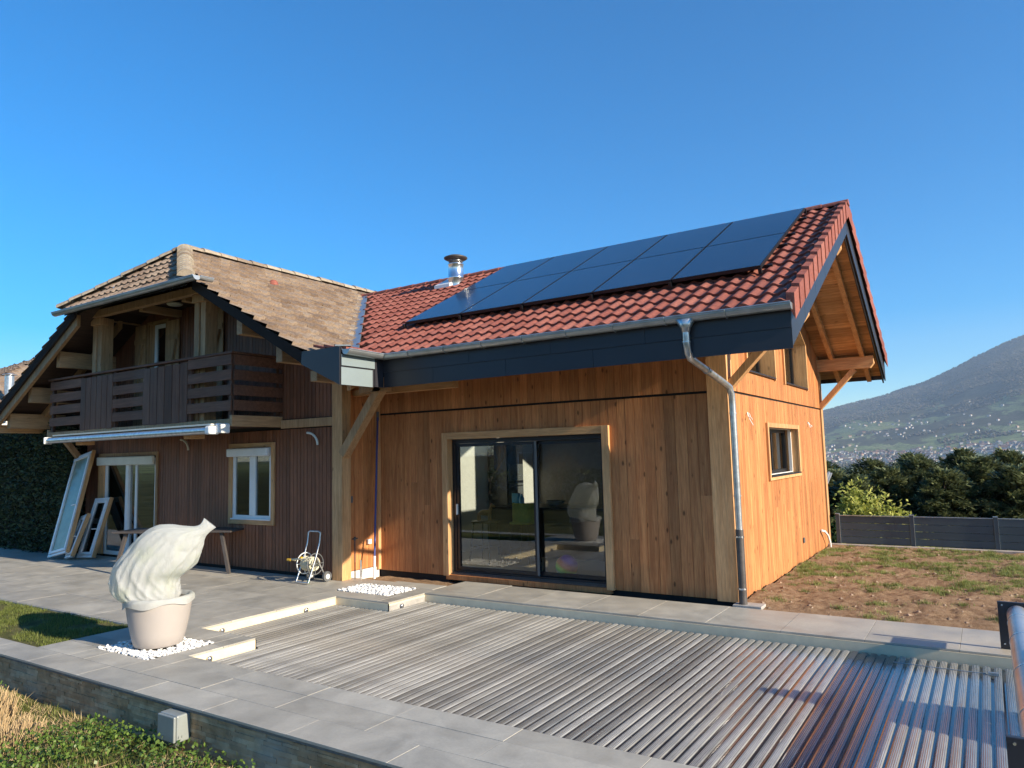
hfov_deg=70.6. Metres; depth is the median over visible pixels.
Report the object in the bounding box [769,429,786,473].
window
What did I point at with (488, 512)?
toy animal
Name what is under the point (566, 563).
play ball
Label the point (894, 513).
garden shrub
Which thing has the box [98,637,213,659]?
pebble bed
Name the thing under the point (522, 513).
bar stool
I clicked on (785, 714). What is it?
water
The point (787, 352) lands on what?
window
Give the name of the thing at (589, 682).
pool cover
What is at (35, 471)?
hedge
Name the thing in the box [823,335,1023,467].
woodland
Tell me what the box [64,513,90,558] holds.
old window frame
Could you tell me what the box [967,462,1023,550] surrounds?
conifer
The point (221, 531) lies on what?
garden table
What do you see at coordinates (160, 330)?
balcony door
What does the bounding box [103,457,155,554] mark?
patio door
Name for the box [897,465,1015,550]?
conifer
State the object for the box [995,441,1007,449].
church
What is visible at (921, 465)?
conifer
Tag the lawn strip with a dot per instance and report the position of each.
(18, 627)
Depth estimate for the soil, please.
9.56 m
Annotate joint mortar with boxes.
[0,584,1008,767]
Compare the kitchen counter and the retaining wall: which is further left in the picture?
the retaining wall
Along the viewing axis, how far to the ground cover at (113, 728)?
5.70 m
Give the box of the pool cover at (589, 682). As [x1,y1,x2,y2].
[214,602,1020,767]
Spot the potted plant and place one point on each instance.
(152, 566)
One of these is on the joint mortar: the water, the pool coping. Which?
the pool coping
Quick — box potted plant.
[108,518,215,649]
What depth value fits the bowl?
13.54 m
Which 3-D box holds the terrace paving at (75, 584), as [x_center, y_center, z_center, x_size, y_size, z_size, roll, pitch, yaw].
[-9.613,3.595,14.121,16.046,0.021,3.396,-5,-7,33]
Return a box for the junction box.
[157,708,189,749]
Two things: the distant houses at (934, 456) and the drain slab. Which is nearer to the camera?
the drain slab
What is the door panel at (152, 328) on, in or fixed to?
in the chalet
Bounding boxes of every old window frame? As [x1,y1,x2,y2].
[47,450,95,557]
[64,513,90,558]
[77,497,113,557]
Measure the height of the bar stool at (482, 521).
0.722 m
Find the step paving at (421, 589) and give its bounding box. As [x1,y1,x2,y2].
[336,578,445,603]
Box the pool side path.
[425,581,1011,657]
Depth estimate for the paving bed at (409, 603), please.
10.09 m
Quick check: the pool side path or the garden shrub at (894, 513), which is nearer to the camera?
the pool side path
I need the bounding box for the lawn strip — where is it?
[0,601,127,646]
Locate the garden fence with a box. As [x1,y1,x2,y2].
[835,513,1023,549]
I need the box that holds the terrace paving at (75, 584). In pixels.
[0,547,381,629]
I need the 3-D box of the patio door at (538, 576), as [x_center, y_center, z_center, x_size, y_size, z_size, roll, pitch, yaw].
[0.217,1.899,11.117,2.810,2.165,0.200,-5,-7,33]
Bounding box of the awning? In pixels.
[43,423,229,443]
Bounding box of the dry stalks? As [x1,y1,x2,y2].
[9,703,229,767]
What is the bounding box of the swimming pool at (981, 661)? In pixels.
[193,595,1012,669]
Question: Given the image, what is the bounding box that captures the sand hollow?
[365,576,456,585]
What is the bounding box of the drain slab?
[733,602,765,609]
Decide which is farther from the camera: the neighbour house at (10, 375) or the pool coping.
the neighbour house at (10, 375)
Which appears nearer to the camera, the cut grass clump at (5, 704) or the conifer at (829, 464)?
the cut grass clump at (5, 704)
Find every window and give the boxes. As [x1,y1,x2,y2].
[232,447,270,518]
[748,352,759,372]
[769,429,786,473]
[784,348,793,383]
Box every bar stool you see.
[469,519,502,562]
[508,502,541,564]
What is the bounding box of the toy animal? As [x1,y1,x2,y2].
[477,504,495,520]
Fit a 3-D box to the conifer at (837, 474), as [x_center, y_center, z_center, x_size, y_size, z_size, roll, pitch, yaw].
[9.264,4.633,20.362,4.531,4.608,3.955,-2,-6,10]
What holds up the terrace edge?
attached to the paving bed at (409, 603)
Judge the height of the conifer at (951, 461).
5.109 m
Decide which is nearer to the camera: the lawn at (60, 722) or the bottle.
the lawn at (60, 722)
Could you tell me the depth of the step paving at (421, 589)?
10.46 m
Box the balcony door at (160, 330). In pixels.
[154,323,165,367]
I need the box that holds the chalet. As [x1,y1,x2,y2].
[0,244,392,580]
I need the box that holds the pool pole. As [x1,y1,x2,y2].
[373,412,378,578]
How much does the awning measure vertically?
0.180 m
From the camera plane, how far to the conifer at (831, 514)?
19.67 m
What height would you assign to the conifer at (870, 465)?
4.889 m
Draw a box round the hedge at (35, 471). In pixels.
[0,422,86,554]
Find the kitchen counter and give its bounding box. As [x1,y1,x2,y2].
[493,504,604,561]
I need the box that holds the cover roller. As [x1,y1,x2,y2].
[997,601,1023,767]
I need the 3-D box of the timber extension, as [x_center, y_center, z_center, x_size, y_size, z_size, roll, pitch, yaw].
[0.663,0.395,14.221,11.230,6.530,8.904,-5,-7,33]
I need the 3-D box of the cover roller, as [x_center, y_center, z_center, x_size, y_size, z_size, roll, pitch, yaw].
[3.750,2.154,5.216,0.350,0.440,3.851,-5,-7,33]
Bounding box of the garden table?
[111,527,243,573]
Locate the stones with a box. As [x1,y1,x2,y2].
[761,546,1023,627]
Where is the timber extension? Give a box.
[347,199,887,606]
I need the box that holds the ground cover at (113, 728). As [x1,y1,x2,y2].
[0,681,255,767]
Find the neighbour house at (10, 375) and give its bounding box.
[0,357,34,424]
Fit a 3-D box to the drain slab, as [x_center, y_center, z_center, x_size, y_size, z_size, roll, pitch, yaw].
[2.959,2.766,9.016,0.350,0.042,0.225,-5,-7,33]
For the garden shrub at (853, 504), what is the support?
on the terrain at (1012, 409)
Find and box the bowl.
[546,500,564,505]
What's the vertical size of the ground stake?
0.350 m
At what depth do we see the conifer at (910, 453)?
21.62 m
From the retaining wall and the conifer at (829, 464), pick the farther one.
the conifer at (829, 464)
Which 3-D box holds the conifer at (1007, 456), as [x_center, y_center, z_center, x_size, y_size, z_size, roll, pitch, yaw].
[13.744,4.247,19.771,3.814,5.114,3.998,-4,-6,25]
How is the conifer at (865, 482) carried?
on the terrain at (1012, 409)
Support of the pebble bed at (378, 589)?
on the bed lining
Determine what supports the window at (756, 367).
in the timber extension
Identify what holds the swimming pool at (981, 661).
in the terrain at (1012, 409)
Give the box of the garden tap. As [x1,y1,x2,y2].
[352,537,357,577]
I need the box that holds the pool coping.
[0,628,697,767]
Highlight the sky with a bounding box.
[0,0,1023,409]
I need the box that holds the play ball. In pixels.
[555,555,577,573]
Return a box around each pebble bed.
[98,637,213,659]
[338,583,415,595]
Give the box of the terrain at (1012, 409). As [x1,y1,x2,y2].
[379,336,1023,575]
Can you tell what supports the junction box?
attached to the retaining wall
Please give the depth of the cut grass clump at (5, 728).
6.09 m
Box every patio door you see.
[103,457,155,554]
[451,434,606,587]
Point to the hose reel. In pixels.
(311, 564)
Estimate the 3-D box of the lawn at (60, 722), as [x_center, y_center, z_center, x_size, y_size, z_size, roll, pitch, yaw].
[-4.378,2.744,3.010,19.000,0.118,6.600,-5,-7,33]
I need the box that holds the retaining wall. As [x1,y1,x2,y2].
[0,657,381,767]
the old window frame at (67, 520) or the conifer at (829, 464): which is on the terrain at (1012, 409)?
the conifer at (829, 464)
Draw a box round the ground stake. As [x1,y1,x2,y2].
[360,560,361,578]
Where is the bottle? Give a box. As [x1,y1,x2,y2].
[519,494,523,502]
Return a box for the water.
[631,652,994,766]
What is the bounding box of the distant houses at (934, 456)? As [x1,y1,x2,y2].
[827,415,1023,464]
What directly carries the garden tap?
on the joint mortar
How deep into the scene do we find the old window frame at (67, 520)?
15.57 m
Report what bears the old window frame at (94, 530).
on the terrace paving at (75, 584)
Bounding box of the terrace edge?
[0,599,127,625]
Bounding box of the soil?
[747,545,1023,630]
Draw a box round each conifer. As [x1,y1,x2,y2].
[826,460,849,472]
[827,467,847,537]
[828,473,903,541]
[828,492,834,540]
[843,457,895,485]
[863,466,937,516]
[883,455,953,517]
[887,450,941,488]
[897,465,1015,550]
[935,447,985,470]
[939,455,1023,550]
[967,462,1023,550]
[979,446,1023,509]
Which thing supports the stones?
on the soil
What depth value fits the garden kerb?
13.51 m
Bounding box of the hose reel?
[287,530,331,583]
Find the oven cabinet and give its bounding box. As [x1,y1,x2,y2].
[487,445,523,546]
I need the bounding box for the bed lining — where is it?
[106,644,208,659]
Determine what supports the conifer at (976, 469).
on the terrain at (1012, 409)
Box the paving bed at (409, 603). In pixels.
[12,596,424,645]
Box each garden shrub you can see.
[829,476,893,544]
[870,499,940,547]
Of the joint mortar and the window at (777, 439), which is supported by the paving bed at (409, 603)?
the joint mortar
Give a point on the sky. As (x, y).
(368, 144)
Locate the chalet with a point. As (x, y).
(268, 363)
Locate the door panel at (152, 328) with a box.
[149,325,154,367]
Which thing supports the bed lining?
on the paving bed at (409, 603)
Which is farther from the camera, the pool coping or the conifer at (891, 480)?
the conifer at (891, 480)
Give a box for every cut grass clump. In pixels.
[0,685,20,723]
[0,710,47,753]
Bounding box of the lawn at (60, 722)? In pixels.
[0,688,231,767]
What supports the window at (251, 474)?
in the chalet
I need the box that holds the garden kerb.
[828,543,1023,553]

